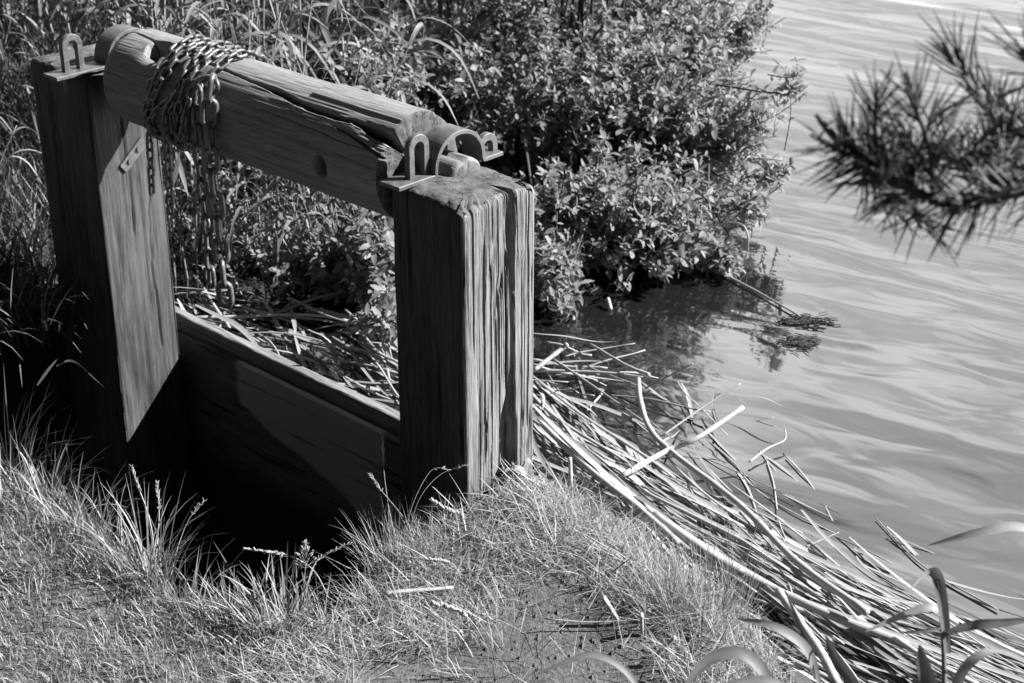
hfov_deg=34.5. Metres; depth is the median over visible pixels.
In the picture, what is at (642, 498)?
fallen reed
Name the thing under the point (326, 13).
reed leaf
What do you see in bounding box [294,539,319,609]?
seed stalk
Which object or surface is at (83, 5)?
reed plant
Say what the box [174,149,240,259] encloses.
reed plant
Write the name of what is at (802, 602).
reed stalk
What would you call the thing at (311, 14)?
reed plant
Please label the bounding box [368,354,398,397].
reed stalk
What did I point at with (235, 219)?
reed plant
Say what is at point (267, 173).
reed plant
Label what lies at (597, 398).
reed stalk
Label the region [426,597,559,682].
grass tuft
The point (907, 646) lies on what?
reed stalk
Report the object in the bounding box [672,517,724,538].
fallen reed
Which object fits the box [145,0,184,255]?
reed plant
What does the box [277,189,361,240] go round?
reed plant
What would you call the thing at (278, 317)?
reed stalk
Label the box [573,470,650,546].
reed stalk
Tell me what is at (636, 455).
fallen reed
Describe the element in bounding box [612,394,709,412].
reed stalk
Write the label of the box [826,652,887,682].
reed stalk
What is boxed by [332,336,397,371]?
fallen reed
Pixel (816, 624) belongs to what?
reed stalk
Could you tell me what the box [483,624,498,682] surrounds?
plant stalk
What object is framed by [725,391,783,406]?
fallen reed
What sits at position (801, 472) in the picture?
reed stalk
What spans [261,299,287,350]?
fallen reed
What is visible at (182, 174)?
reed leaf
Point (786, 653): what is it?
fallen reed
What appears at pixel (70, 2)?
reed plant
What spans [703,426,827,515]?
fallen reed
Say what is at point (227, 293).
fallen reed
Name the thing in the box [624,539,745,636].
grass tuft
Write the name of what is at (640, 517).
fallen reed
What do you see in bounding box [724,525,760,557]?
fallen reed
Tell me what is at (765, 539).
reed stalk
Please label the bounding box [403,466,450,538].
seed stalk
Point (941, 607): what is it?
young reed
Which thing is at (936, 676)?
fallen reed
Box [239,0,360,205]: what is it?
reed plant
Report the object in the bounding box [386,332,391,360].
reed stalk
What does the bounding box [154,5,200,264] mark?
reed plant
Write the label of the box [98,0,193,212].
reed plant
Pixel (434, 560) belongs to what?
seed stalk
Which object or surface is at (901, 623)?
reed stalk
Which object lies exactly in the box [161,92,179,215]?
hanging chain
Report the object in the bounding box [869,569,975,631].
reed stalk
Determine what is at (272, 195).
reed plant
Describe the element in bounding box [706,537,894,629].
reed stalk
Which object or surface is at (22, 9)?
reed plant
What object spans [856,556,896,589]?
fallen reed
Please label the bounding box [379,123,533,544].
wooden post
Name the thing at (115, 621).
grass tuft
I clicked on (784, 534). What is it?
reed stalk
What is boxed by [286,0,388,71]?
reed plant
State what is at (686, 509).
reed stalk
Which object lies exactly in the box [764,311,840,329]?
floating weed
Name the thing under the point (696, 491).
fallen reed
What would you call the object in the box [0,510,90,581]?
grass tuft
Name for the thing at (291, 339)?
fallen reed
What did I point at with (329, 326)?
reed stalk
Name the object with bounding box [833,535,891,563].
reed stalk
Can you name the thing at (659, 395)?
fallen reed
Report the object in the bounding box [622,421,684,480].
fallen reed
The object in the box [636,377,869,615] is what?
reed stalk
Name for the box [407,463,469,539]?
seed stalk
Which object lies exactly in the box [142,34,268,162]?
wound chain
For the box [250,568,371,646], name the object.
grass tuft
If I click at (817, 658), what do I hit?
reed stalk
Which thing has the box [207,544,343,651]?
grass tuft
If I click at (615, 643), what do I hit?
plant stalk
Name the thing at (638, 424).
reed stalk
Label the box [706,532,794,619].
reed stalk
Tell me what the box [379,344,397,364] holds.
fallen reed
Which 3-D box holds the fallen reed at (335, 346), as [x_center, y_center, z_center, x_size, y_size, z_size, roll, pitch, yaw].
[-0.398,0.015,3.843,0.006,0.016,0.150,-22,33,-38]
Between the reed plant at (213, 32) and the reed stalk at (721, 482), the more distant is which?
the reed plant at (213, 32)
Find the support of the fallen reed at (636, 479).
on the water
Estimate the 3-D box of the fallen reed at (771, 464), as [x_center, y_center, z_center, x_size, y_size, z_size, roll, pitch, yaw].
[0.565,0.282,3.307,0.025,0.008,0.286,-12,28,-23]
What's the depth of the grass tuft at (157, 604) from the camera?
2.73 m
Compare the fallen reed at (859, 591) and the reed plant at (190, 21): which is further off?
the reed plant at (190, 21)
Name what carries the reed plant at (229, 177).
in the water
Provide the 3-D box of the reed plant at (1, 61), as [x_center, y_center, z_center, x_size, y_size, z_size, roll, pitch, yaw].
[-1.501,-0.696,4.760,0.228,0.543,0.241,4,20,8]
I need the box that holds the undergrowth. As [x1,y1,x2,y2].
[0,0,504,304]
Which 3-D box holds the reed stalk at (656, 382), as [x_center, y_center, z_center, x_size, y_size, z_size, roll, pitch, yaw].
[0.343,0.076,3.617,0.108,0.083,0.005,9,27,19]
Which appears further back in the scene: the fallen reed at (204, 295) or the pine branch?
the fallen reed at (204, 295)
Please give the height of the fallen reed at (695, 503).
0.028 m
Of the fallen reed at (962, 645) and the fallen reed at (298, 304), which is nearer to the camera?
the fallen reed at (962, 645)
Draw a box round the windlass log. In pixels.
[103,29,480,217]
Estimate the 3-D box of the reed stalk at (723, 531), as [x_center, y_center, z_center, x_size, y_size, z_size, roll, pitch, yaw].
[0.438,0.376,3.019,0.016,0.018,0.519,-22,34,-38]
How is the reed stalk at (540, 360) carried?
on the water
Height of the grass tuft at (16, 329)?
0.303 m
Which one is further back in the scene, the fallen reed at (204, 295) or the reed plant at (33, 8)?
the reed plant at (33, 8)
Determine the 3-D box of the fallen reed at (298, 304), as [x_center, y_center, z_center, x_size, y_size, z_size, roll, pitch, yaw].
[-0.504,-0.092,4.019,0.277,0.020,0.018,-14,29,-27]
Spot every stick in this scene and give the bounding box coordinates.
[383,585,453,595]
[545,609,714,622]
[587,555,633,584]
[602,595,619,619]
[639,612,643,634]
[652,635,676,659]
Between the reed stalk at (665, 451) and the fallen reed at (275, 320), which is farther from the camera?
the fallen reed at (275, 320)
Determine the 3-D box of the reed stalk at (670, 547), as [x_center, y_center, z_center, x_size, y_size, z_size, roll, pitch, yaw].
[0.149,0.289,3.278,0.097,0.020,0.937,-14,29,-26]
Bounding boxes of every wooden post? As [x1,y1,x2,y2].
[30,24,202,604]
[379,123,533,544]
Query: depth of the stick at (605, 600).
2.70 m
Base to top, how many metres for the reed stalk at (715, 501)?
0.020 m
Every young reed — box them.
[537,651,637,682]
[685,646,783,682]
[736,588,859,682]
[865,567,1023,682]
[916,645,1023,682]
[928,521,1023,545]
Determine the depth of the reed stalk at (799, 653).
2.78 m
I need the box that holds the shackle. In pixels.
[192,74,219,95]
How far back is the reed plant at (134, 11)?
5.03 m
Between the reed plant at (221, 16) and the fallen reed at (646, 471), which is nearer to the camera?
the fallen reed at (646, 471)
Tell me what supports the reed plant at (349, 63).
in the water
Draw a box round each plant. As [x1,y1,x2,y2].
[0,0,18,64]
[0,0,143,53]
[0,3,30,134]
[0,5,5,54]
[0,14,39,147]
[0,116,41,214]
[6,0,118,41]
[13,0,90,49]
[14,0,40,51]
[18,0,64,55]
[20,0,68,46]
[27,0,128,49]
[36,0,229,52]
[37,4,42,39]
[39,0,127,34]
[49,0,104,53]
[50,0,140,49]
[78,0,186,39]
[80,0,252,277]
[89,0,135,29]
[89,0,144,39]
[89,0,147,43]
[91,0,225,40]
[92,0,180,42]
[92,0,185,39]
[92,0,201,35]
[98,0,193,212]
[98,0,215,39]
[121,0,259,39]
[125,0,251,57]
[126,0,137,33]
[129,0,200,35]
[137,0,320,48]
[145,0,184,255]
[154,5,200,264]
[159,5,236,192]
[159,140,233,282]
[160,0,198,39]
[160,149,193,277]
[161,0,235,237]
[161,34,239,280]
[162,144,223,267]
[163,153,254,250]
[163,153,290,248]
[167,0,292,183]
[167,0,296,56]
[168,9,220,249]
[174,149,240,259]
[175,0,318,288]
[176,0,278,230]
[177,151,278,233]
[180,0,307,264]
[185,0,299,34]
[185,0,317,237]
[185,2,272,40]
[190,46,272,265]
[191,152,290,289]
[198,0,223,33]
[198,0,287,37]
[200,154,238,254]
[204,0,320,48]
[208,0,267,49]
[214,4,361,237]
[216,0,252,31]
[219,0,331,204]
[220,171,313,281]
[221,40,351,279]
[222,167,314,277]
[226,0,307,197]
[226,0,336,206]
[232,58,350,280]
[233,0,404,207]
[233,170,306,240]
[234,0,291,44]
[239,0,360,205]
[241,0,343,63]
[241,0,381,229]
[242,0,316,76]
[250,58,300,281]
[252,68,371,276]
[253,46,316,218]
[264,0,411,206]
[264,184,332,269]
[273,181,344,232]
[275,0,485,124]
[277,178,366,274]
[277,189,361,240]
[278,180,316,240]
[284,0,293,19]
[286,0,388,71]
[287,0,357,66]
[288,180,317,266]
[303,0,434,111]
[308,0,351,57]
[310,0,462,81]
[311,193,362,227]
[312,0,346,73]
[315,2,323,66]
[323,32,414,220]
[332,22,457,258]
[342,1,358,50]
[352,0,468,74]
[377,0,414,35]
[384,0,510,37]
[426,0,520,52]
[505,458,534,484]
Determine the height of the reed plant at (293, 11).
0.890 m
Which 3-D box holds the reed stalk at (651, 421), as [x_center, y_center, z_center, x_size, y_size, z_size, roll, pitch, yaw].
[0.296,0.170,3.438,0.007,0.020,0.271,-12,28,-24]
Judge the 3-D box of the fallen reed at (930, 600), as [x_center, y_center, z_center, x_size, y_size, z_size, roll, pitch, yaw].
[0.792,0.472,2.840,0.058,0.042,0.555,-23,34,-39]
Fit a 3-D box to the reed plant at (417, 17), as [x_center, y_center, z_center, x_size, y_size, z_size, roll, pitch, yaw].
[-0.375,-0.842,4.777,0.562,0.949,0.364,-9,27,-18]
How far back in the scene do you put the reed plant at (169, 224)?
4.15 m
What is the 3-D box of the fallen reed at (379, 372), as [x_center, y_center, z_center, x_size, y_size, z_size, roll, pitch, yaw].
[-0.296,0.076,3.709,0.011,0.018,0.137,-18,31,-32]
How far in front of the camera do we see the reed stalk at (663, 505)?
3.24 m
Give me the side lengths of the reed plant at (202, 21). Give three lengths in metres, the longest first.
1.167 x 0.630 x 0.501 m
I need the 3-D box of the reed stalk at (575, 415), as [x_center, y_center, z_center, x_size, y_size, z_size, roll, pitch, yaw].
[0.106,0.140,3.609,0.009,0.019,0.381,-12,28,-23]
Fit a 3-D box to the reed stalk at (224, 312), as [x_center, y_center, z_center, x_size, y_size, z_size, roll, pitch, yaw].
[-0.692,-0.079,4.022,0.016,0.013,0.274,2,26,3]
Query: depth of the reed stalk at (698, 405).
3.54 m
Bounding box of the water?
[170,0,1023,682]
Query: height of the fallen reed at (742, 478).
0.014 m
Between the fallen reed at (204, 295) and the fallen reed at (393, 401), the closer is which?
the fallen reed at (393, 401)
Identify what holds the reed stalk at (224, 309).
on the water
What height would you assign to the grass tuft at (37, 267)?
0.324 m
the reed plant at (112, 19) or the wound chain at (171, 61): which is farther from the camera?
the reed plant at (112, 19)
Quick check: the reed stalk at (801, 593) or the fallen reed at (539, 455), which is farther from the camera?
the fallen reed at (539, 455)
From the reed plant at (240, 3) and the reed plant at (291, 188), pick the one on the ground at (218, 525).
the reed plant at (240, 3)
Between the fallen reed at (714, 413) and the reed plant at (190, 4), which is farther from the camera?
the reed plant at (190, 4)
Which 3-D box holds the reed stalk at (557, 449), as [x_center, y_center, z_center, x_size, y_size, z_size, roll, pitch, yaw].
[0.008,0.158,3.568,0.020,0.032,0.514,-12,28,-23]
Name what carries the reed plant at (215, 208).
in the water
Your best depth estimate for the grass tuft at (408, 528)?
2.99 m
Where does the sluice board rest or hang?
on the ground at (218, 525)
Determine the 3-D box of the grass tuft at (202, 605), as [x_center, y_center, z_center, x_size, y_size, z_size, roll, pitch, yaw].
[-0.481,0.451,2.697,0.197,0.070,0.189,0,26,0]
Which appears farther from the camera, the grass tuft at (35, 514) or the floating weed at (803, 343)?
the floating weed at (803, 343)
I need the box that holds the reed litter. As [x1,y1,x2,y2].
[532,366,1023,682]
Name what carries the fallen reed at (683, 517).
on the water
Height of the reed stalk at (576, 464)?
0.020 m
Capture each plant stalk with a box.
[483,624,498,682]
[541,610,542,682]
[610,602,617,682]
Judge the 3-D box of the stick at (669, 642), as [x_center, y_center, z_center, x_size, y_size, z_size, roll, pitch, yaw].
[0.241,0.484,2.606,0.038,0.039,0.010,-5,26,-11]
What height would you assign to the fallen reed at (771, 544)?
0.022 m
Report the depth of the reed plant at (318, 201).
4.18 m
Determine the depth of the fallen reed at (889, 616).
2.86 m
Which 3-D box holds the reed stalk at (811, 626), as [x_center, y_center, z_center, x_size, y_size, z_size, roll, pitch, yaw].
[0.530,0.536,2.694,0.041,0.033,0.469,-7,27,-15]
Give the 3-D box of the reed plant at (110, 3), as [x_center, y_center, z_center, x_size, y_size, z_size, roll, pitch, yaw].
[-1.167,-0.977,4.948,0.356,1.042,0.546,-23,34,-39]
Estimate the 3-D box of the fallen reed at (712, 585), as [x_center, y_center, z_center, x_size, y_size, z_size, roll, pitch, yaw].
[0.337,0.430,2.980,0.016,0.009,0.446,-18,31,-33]
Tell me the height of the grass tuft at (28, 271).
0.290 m
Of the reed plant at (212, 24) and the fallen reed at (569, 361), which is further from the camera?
the reed plant at (212, 24)
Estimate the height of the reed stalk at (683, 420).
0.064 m
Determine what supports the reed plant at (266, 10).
in the water
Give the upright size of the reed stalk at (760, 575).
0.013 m
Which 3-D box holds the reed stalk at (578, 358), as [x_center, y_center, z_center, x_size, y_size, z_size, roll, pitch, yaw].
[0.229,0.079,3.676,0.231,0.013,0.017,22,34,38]
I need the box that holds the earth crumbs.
[341,566,691,682]
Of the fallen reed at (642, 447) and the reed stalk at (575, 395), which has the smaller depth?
the fallen reed at (642, 447)
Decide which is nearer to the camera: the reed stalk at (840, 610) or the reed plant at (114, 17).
the reed stalk at (840, 610)
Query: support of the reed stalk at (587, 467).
on the reed litter
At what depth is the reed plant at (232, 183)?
4.06 m
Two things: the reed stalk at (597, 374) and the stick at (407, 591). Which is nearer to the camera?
the stick at (407, 591)
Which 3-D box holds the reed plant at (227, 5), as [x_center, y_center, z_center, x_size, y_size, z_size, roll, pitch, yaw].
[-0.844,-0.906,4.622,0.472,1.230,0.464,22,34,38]
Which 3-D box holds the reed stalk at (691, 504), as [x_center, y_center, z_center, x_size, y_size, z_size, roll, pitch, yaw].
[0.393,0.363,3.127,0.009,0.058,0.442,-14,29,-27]
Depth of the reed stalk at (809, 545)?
3.09 m
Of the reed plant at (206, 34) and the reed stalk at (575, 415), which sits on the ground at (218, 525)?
the reed plant at (206, 34)
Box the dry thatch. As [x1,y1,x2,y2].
[201,437,810,682]
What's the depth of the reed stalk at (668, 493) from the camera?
3.23 m
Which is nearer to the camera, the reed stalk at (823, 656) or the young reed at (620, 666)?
the young reed at (620, 666)
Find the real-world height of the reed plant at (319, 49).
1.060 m
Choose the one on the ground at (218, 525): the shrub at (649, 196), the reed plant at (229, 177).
the shrub at (649, 196)
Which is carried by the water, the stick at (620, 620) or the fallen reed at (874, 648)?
the fallen reed at (874, 648)
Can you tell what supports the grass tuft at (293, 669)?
on the ground at (218, 525)
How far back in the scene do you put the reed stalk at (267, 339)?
3.88 m
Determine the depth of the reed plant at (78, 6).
4.89 m
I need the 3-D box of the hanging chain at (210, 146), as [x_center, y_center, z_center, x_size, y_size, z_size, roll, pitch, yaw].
[-0.570,-0.286,3.201,0.044,0.482,0.038,-23,34,-38]
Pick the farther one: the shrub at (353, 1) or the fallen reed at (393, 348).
the shrub at (353, 1)
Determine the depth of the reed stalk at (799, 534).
3.08 m
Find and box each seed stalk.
[129,464,153,562]
[155,481,161,554]
[170,499,205,578]
[242,547,328,599]
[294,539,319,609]
[305,542,351,609]
[368,471,417,538]
[380,434,396,539]
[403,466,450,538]
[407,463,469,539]
[419,557,461,581]
[429,497,461,515]
[430,600,483,640]
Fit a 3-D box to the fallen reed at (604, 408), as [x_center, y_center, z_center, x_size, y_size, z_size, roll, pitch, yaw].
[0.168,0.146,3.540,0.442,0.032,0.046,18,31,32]
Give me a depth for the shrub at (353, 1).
5.88 m
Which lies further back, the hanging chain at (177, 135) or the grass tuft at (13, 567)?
the hanging chain at (177, 135)
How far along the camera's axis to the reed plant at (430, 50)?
4.65 m
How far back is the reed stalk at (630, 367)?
3.65 m
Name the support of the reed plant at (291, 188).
in the water
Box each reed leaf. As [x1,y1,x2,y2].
[37,357,58,385]
[56,360,98,382]
[173,151,179,183]
[175,152,187,193]
[304,25,333,70]
[320,0,335,47]
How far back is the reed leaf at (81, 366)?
3.34 m
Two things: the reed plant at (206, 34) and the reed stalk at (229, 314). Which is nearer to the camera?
the reed stalk at (229, 314)
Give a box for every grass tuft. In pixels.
[0,162,52,280]
[0,180,55,324]
[0,205,92,381]
[0,209,60,304]
[0,219,92,350]
[0,248,87,359]
[0,363,115,494]
[0,413,104,505]
[0,416,110,507]
[0,451,88,542]
[0,455,148,549]
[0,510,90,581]
[0,564,74,650]
[37,463,143,545]
[49,570,158,642]
[54,471,223,595]
[72,526,170,601]
[87,603,199,679]
[112,538,243,615]
[116,571,227,644]
[157,584,276,648]
[169,543,288,624]
[203,583,314,659]
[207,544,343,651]
[244,602,349,679]
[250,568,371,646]
[336,492,444,585]
[377,506,438,564]
[399,528,475,585]
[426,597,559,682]
[565,487,613,525]
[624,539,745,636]
[627,502,781,634]
[642,597,758,682]
[676,491,810,608]
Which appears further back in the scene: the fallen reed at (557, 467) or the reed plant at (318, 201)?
the reed plant at (318, 201)
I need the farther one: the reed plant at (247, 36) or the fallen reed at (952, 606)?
the reed plant at (247, 36)
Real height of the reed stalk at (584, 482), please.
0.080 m
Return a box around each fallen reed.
[176,292,264,293]
[177,289,243,312]
[180,287,253,293]
[190,263,272,294]
[195,304,258,345]
[202,291,295,303]
[219,253,242,295]
[234,304,339,322]
[246,327,300,331]
[247,304,319,325]
[253,291,350,319]
[255,325,311,349]
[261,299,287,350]
[273,326,333,345]
[286,318,306,345]
[290,307,296,333]
[294,333,306,367]
[303,307,356,318]
[321,332,391,368]
[322,335,357,358]
[329,345,356,391]
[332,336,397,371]
[338,383,398,396]
[341,337,392,399]
[345,380,397,383]
[367,368,393,381]
[370,342,397,351]
[371,398,398,403]
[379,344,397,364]
[532,455,606,487]
[533,382,595,414]
[533,385,544,406]
[533,392,672,436]
[533,404,780,587]
[533,414,662,510]
[533,423,563,450]
[533,435,593,505]
[533,460,551,481]
[534,360,607,364]
[534,421,558,453]
[535,333,613,341]
[536,381,573,410]
[536,395,582,431]
[540,462,847,663]
[542,399,589,448]
[551,404,748,594]
[556,374,605,380]
[556,446,679,493]
[561,429,705,491]
[563,432,671,520]
[567,372,629,381]
[573,346,639,489]
[574,450,678,517]
[578,415,649,473]
[579,417,698,490]
[580,425,658,481]
[581,442,628,466]
[591,423,663,471]
[599,471,676,562]
[612,441,834,571]
[613,433,639,460]
[617,447,923,603]
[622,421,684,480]
[640,478,704,506]
[641,382,679,408]
[644,474,749,539]
[644,487,823,624]
[649,545,783,639]
[658,430,679,449]
[663,488,758,532]
[672,492,717,516]
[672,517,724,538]
[676,481,724,497]
[681,383,692,421]
[685,508,882,658]
[688,438,758,528]
[688,472,775,523]
[693,493,910,606]
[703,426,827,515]
[711,527,917,676]
[712,388,721,428]
[713,567,855,643]
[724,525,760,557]
[724,545,812,590]
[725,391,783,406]
[727,614,919,682]
[734,469,757,515]
[734,623,815,681]
[736,534,874,620]
[758,505,902,582]
[759,449,827,506]
[759,452,801,482]
[764,591,855,657]
[764,635,827,682]
[766,538,827,606]
[781,611,887,681]
[784,578,892,677]
[793,646,822,666]
[796,566,928,643]
[800,533,863,587]
[801,509,1023,662]
[809,600,1023,681]
[823,617,912,682]
[824,572,919,604]
[825,578,940,680]
[826,507,886,576]
[835,602,941,676]
[837,596,911,667]
[850,537,1023,654]
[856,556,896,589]
[858,600,966,638]
[861,645,901,667]
[868,614,983,662]
[875,603,936,636]
[886,526,919,555]
[886,533,1023,595]
[893,587,999,639]
[896,610,1000,668]
[897,659,950,682]
[899,647,952,680]
[902,626,1018,682]
[921,589,1023,641]
[945,579,1023,599]
[951,613,1018,637]
[983,660,1022,672]
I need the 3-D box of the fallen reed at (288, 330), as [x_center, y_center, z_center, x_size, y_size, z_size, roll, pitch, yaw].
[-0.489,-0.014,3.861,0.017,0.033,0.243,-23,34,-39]
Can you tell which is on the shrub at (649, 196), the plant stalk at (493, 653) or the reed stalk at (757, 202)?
the reed stalk at (757, 202)
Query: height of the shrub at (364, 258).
0.413 m
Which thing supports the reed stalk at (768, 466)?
on the water
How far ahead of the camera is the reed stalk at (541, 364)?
3.66 m
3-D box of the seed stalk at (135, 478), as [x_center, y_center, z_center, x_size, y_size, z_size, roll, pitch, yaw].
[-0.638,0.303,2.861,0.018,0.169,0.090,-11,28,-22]
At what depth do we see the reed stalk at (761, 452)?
3.40 m
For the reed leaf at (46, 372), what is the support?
attached to the reed leaf at (81, 366)
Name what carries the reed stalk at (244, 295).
on the water
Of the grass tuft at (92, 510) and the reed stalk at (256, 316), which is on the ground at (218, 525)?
the grass tuft at (92, 510)
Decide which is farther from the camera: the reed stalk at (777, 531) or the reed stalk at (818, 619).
the reed stalk at (777, 531)
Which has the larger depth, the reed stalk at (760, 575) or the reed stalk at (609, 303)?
the reed stalk at (609, 303)
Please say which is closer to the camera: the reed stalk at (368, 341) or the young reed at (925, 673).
the young reed at (925, 673)
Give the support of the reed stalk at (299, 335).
on the water
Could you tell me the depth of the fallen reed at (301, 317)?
3.98 m
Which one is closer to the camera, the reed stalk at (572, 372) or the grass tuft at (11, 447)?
the grass tuft at (11, 447)
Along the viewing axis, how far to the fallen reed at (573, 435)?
3.43 m
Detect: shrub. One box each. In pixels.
[193,197,546,354]
[281,0,713,64]
[324,0,638,168]
[473,0,812,319]
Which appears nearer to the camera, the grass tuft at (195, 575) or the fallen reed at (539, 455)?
the grass tuft at (195, 575)
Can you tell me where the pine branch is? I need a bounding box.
[785,8,1023,266]
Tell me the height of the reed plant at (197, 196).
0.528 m
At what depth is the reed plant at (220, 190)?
4.27 m
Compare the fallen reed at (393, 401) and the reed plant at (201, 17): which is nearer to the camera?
the fallen reed at (393, 401)
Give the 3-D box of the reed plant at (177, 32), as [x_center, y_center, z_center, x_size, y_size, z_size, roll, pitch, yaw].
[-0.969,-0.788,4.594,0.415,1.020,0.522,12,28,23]
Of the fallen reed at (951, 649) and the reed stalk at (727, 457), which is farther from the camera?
the reed stalk at (727, 457)
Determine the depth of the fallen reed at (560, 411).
3.55 m
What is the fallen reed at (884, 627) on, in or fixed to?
on the water
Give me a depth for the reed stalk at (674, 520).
3.15 m
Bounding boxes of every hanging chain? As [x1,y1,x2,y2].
[146,96,174,195]
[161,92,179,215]
[169,87,193,141]
[191,84,216,287]
[200,73,233,308]
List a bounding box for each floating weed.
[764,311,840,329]
[774,331,821,355]
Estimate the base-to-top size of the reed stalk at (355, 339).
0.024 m
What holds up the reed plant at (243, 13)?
on the ground at (218, 525)
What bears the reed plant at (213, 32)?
in the water
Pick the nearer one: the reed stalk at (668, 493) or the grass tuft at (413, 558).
the grass tuft at (413, 558)
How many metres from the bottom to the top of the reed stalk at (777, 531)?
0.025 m
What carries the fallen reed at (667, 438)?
on the water
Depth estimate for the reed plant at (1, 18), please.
5.50 m
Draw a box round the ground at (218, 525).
[0,3,753,682]
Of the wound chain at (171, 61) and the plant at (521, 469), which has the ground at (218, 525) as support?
the plant at (521, 469)
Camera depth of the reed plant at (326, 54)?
4.33 m
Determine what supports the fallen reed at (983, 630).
on the water
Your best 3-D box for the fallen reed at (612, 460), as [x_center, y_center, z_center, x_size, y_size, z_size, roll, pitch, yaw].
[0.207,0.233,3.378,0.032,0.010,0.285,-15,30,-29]
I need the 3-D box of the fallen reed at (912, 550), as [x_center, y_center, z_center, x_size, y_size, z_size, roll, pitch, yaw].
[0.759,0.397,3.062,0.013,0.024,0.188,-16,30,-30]
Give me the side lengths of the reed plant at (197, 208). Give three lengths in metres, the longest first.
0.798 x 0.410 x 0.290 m
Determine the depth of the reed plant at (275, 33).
4.07 m
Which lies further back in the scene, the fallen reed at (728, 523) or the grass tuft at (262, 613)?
the fallen reed at (728, 523)
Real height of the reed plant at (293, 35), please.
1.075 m
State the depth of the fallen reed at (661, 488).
3.26 m
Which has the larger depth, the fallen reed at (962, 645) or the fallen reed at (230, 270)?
the fallen reed at (230, 270)
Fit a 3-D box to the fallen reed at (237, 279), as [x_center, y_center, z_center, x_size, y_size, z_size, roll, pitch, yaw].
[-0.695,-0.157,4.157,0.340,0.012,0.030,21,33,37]
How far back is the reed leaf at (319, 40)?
4.45 m
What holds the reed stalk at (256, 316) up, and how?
on the water
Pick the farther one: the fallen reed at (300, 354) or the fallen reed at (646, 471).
the fallen reed at (300, 354)
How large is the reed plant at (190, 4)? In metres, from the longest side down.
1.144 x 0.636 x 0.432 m
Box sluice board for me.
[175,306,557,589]
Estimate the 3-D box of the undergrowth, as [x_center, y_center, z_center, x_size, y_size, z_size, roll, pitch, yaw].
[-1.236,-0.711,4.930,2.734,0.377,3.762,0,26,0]
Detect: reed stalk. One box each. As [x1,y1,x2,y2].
[190,272,230,327]
[196,313,347,320]
[197,302,249,326]
[197,304,293,335]
[207,319,258,341]
[211,322,279,354]
[219,287,242,326]
[221,287,260,300]
[237,332,357,351]
[242,307,321,335]
[254,335,324,347]
[265,348,319,363]
[288,297,360,326]
[313,323,344,329]
[321,352,390,369]
[332,363,397,400]
[335,330,379,349]
[345,309,392,340]
[351,346,397,367]
[361,334,390,387]
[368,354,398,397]
[369,345,397,363]
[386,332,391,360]
[533,343,568,371]
[533,358,607,368]
[533,364,606,385]
[533,375,675,478]
[533,379,566,381]
[533,380,576,419]
[533,393,627,463]
[533,422,567,462]
[533,428,573,480]
[535,394,594,396]
[535,418,680,545]
[536,369,642,376]
[540,448,589,473]
[541,449,625,512]
[545,387,578,396]
[546,341,591,355]
[547,381,578,392]
[552,358,642,420]
[557,400,588,427]
[563,489,843,644]
[566,343,634,355]
[568,457,572,487]
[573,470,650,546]
[577,357,656,394]
[577,453,672,516]
[582,349,645,368]
[586,393,602,410]
[587,448,827,602]
[589,343,649,375]
[591,466,700,536]
[595,371,657,377]
[601,463,629,489]
[606,297,612,309]
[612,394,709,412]
[615,409,671,445]
[615,463,820,589]
[615,473,759,567]
[620,405,744,478]
[622,399,690,447]
[624,456,779,564]
[632,455,720,522]
[634,537,698,562]
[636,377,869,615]
[640,536,712,574]
[644,363,692,388]
[644,491,867,607]
[646,469,773,543]
[651,511,907,648]
[652,498,696,521]
[653,525,691,580]
[654,469,723,535]
[655,442,905,609]
[656,561,844,681]
[662,383,740,435]
[675,535,756,592]
[677,382,727,435]
[684,523,935,674]
[687,484,761,576]
[688,507,821,633]
[690,591,845,682]
[698,573,915,659]
[701,263,799,316]
[702,457,794,497]
[706,439,812,535]
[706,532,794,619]
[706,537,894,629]
[710,469,802,532]
[713,222,748,250]
[716,183,783,230]
[726,542,900,677]
[728,483,987,682]
[737,466,834,532]
[739,511,999,682]
[741,501,785,541]
[746,538,885,648]
[749,429,786,462]
[750,596,873,641]
[764,547,949,664]
[765,561,917,649]
[766,461,777,509]
[766,585,860,682]
[774,587,840,682]
[777,520,796,555]
[778,615,864,682]
[785,456,813,488]
[789,587,828,604]
[796,651,823,668]
[806,532,838,546]
[825,592,905,635]
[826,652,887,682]
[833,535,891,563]
[838,587,894,605]
[861,601,892,614]
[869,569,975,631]
[870,610,963,682]
[870,615,1021,655]
[875,518,997,610]
[892,636,978,682]
[901,591,1023,671]
[911,643,1023,682]
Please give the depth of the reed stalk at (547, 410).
3.42 m
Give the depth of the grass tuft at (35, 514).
2.90 m
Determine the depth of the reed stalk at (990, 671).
2.73 m
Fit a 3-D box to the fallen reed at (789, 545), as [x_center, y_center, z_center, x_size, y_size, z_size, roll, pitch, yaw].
[0.471,0.350,3.081,0.036,0.013,0.808,-21,33,-37]
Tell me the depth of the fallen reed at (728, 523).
3.15 m
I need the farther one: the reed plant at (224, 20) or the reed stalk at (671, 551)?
the reed plant at (224, 20)
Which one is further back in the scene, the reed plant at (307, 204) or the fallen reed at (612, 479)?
the reed plant at (307, 204)
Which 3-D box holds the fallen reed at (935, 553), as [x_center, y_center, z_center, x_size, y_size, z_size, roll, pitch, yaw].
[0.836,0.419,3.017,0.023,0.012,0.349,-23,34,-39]
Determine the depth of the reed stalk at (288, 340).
3.87 m
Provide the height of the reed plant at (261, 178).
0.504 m
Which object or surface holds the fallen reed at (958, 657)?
on the water
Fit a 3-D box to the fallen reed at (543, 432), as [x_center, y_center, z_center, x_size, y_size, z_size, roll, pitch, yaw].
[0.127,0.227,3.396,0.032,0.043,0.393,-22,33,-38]
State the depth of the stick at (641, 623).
2.67 m
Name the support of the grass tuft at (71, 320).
on the ground at (218, 525)

